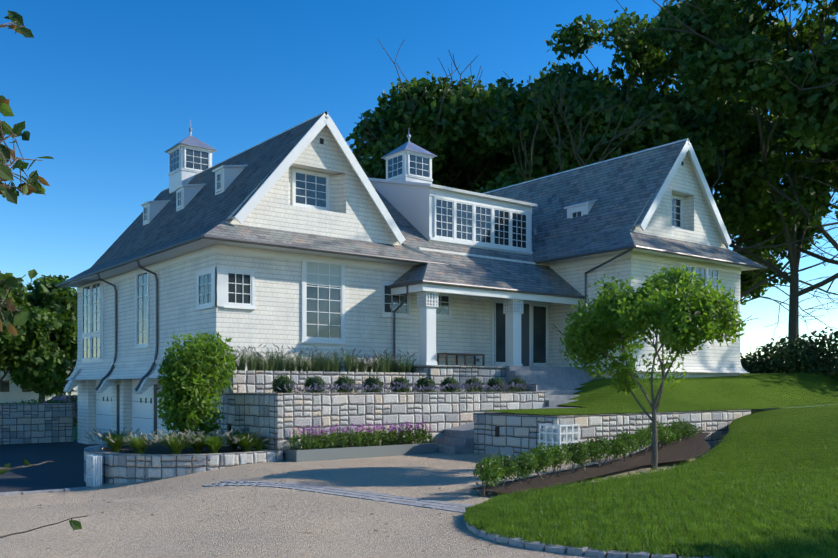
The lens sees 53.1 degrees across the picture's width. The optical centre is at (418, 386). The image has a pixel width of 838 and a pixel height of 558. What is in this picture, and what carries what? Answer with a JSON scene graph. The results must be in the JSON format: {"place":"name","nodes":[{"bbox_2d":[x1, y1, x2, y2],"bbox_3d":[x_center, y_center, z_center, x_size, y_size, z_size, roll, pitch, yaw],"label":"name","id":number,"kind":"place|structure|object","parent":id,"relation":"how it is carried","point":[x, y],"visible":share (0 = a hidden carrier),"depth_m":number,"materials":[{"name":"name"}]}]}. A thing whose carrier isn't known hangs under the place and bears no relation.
{"place":"outdoors","nodes":[
{"label":"outdoors","id":0,"kind":"place"},
{"bbox_2d":[0,360,77,402],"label":"neighbour house","id":1,"kind":"structure","parent":0,"point":[11,392],"depth_m":116.51,"materials":[{"name":"white paint"}]},
{"bbox_2d":[0,10,85,537],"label":"bough leaves","id":2,"kind":"object","parent":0,"point":[29,187],"visible":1,"depth_m":4.50,"materials":[{"name":"green plant"}]},
{"bbox_2d":[0,440,99,491],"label":"asphalt drive","id":3,"kind":"structure","parent":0,"point":[64,469],"depth_m":23.58,"materials":[{"name":"black asphalt"}]},
{"bbox_2d":[44,392,77,426],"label":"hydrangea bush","id":4,"kind":"object","parent":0,"point":[68,398],"visible":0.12,"depth_m":41.58,"materials":[{"name":"green plant"}]},
{"bbox_2d":[0,449,712,557],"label":"gravel court","id":5,"kind":"object","parent":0,"point":[173,526],"visible":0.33,"depth_m":11.29,"materials":[{"name":"beige gravel"}]},
{"bbox_2d":[86,454,101,486],"bbox_3d":[-7.200,1.892,18.579,0.200,0.720,0.490,0,0,-38],"label":"bollard","id":6,"kind":"object","parent":5,"relation":"on","point":[94,470],"visible":0.81,"depth_m":18.43,"materials":[{"name":"white paint"}]},
{"bbox_2d":[4,461,497,551],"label":"fallen leaves","id":7,"kind":"object","parent":5,"relation":"on","point":[289,499],"visible":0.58,"depth_m":11.46,"materials":[{"name":"brown plant"}]},
{"bbox_2d":[283,442,437,461],"bbox_3d":[-1.351,1.782,20.781,4.200,0.620,0.618,0,0,-38],"label":"steel planter","id":8,"kind":"object","parent":5,"relation":"on","point":[350,452],"visible":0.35,"depth_m":20.30,"materials":[{"name":"grey metal"}]},
{"bbox_2d":[287,421,434,449],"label":"flowers","id":9,"kind":"object","parent":8,"relation":"on","point":[321,440],"visible":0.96,"depth_m":20.63,"materials":[{"name":"green plant"}]},
{"bbox_2d":[0,481,727,557],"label":"cobble kerb","id":10,"kind":"structure","parent":5,"relation":"on","point":[448,506],"depth_m":12.37,"materials":[{"name":"stone"}]},
{"bbox_2d":[0,402,835,439],"bbox_3d":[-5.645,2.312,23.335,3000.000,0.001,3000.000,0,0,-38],"label":"ground","id":11,"kind":"structure","parent":0,"point":[75,432],"depth_m":81.55,"materials":[{"name":"green plant"}]},
{"bbox_2d":[3,398,42,403],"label":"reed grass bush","id":12,"kind":"object","parent":11,"relation":"on","point":[28,402],"visible":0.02,"depth_m":50.63,"materials":[{"name":"green plant"}]},
{"bbox_2d":[0,271,77,381],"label":"tree","id":13,"kind":"object","parent":11,"relation":"on","point":[37,321],"visible":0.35,"depth_m":87.37,"materials":[{"name":"green plant"}]},
{"bbox_2d":[4,278,77,402],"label":"tree","id":14,"kind":"object","parent":11,"relation":"on","point":[42,373],"visible":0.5,"depth_m":91.35,"materials":[{"name":"green plant"}]},
{"bbox_2d":[26,275,77,370],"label":"tree","id":15,"kind":"object","parent":11,"relation":"on","point":[36,282],"depth_m":103.25,"materials":[{"name":"green plant"}]},
{"bbox_2d":[0,370,750,483],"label":"garden walls","id":16,"kind":"structure","parent":11,"relation":"on","point":[252,401],"depth_m":21.29,"materials":[{"name":"grey stone"}]},
{"bbox_2d":[85,427,273,453],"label":"plants","id":17,"kind":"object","parent":16,"relation":"on","point":[245,441],"depth_m":19.21,"materials":[{"name":"green plant"}]},
{"bbox_2d":[154,329,237,447],"bbox_3d":[-5.457,0.050,20.661,2.157,3.057,1.794,0,0,-38],"label":"shrub","id":18,"kind":"object","parent":16,"relation":"on","point":[201,361],"visible":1,"depth_m":20.18,"materials":[{"name":"green plant"}]},
{"bbox_2d":[228,343,533,392],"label":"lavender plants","id":19,"kind":"object","parent":16,"relation":"on","point":[280,363],"visible":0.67,"depth_m":23.82,"materials":[{"name":"green plant"}]},
{"bbox_2d":[271,374,525,392],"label":"shrubs","id":20,"kind":"object","parent":16,"relation":"on","point":[280,382],"visible":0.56,"depth_m":22.86,"materials":[{"name":"green plant"}]},
{"bbox_2d":[539,423,579,450],"bbox_3d":[3.234,1.172,19.347,0.660,0.600,0.660,0,0,-38],"label":"box","id":21,"kind":"object","parent":16,"relation":"on","point":[559,434],"visible":0.77,"depth_m":19.16,"materials":[{"name":"white paint"}]},
{"bbox_2d":[56,111,766,443],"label":"house","id":22,"kind":"structure","parent":11,"relation":"on","point":[309,234],"depth_m":28.68,"materials":[{"name":"white wood"}]},
{"bbox_2d":[437,353,484,365],"bbox_3d":[1.425,-0.878,28.417,1.700,0.460,0.500,0,0,-38],"label":"porch bench","id":23,"kind":"object","parent":22,"relation":"on","point":[470,354],"visible":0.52,"depth_m":28.24,"materials":[{"name":"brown wood"}]},
{"bbox_2d":[0,0,837,361],"label":"sky","id":24,"kind":"structure","parent":0,"point":[102,89],"materials":[{"name":"blue"}]},
{"bbox_2d":[435,366,604,454],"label":"garden steps","id":25,"kind":"structure","parent":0,"point":[557,385],"depth_m":26.98,"materials":[{"name":"grey stone"}]},
{"bbox_2d":[481,373,837,557],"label":"lawn","id":26,"kind":"structure","parent":0,"point":[799,391],"depth_m":21.13,"materials":[{"name":"green plant"}]},
{"bbox_2d":[345,40,563,192],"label":"oak tree","id":27,"kind":"object","parent":26,"relation":"on","point":[476,124],"visible":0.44,"depth_m":56.22,"materials":[{"name":"green plant"}]},
{"bbox_2d":[471,432,710,493],"bbox_3d":[4.420,1.429,17.421,1.562,0.456,10.837,0,0,34],"label":"mulch bed","id":28,"kind":"object","parent":26,"relation":"on","point":[687,448],"visible":0.75,"depth_m":17.52,"materials":[{"name":"brown soil"}]},
{"bbox_2d":[473,419,702,496],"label":"hedge shrubs","id":29,"kind":"object","parent":28,"relation":"on","point":[491,470],"visible":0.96,"depth_m":15.89,"materials":[{"name":"green plant"}]},
{"bbox_2d":[551,265,756,469],"bbox_3d":[5.055,-0.259,17.393,3.030,4.630,4.302,0,0,-38],"label":"lawn tree","id":30,"kind":"object","parent":28,"relation":"on","point":[681,308],"visible":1,"depth_m":17.39,"materials":[{"name":"green plant"}]},
{"bbox_2d":[427,61,821,291],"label":"oak tree","id":31,"kind":"object","parent":26,"relation":"on","point":[564,74],"visible":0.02,"depth_m":65.41,"materials":[{"name":"green plant"}]},
{"bbox_2d":[446,0,837,286],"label":"oak tree","id":32,"kind":"object","parent":26,"relation":"on","point":[563,110],"visible":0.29,"depth_m":56.33,"materials":[{"name":"green plant"}]},
{"bbox_2d":[463,422,837,557],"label":"lawn turf blades","id":33,"kind":"object","parent":26,"relation":"on","point":[494,512],"visible":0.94,"depth_m":10.96,"materials":[{"name":"green plant"}]},
{"bbox_2d":[556,0,837,344],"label":"oak tree","id":34,"kind":"object","parent":26,"relation":"on","point":[801,87],"visible":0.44,"depth_m":51.92,"materials":[{"name":"green plant"}]},
{"bbox_2d":[613,1,837,298],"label":"oak tree","id":35,"kind":"object","parent":26,"relation":"on","point":[821,175],"visible":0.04,"depth_m":67.51,"materials":[{"name":"green plant"}]},
{"bbox_2d":[668,0,837,264],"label":"oak tree","id":36,"kind":"object","parent":26,"relation":"on","point":[730,116],"visible":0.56,"depth_m":57.07,"materials":[{"name":"green plant"}]},
{"bbox_2d":[712,183,837,337],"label":"oak tree","id":37,"kind":"object","parent":26,"relation":"on","point":[754,293],"visible":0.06,"depth_m":91.14,"materials":[{"name":"green plant"}]},
{"bbox_2d":[740,335,809,372],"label":"yew shrub","id":38,"kind":"object","parent":26,"relation":"on","point":[763,363],"visible":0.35,"depth_m":40.40,"materials":[{"name":"green plant"}]},
{"bbox_2d":[767,327,837,376],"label":"yew shrub","id":39,"kind":"object","parent":26,"relation":"on","point":[810,358],"visible":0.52,"depth_m":36.58,"materials":[{"name":"green plant"}]},
{"bbox_2d":[794,158,837,198],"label":"shade tree","id":40,"kind":"object","parent":26,"relation":"on","point":[820,181],"visible":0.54,"depth_m":51.79,"materials":[{"name":"brown plant"}]},
{"bbox_2d":[811,30,837,248],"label":"oak tree","id":41,"kind":"object","parent":26,"relation":"on","point":[836,212],"visible":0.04,"depth_m":84.96,"materials":[{"name":"green plant"}]},
{"bbox_2d":[820,331,837,380],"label":"yew shrub","id":42,"kind":"object","parent":26,"relation":"on","point":[832,369],"visible":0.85,"depth_m":34.33,"materials":[{"name":"green plant"}]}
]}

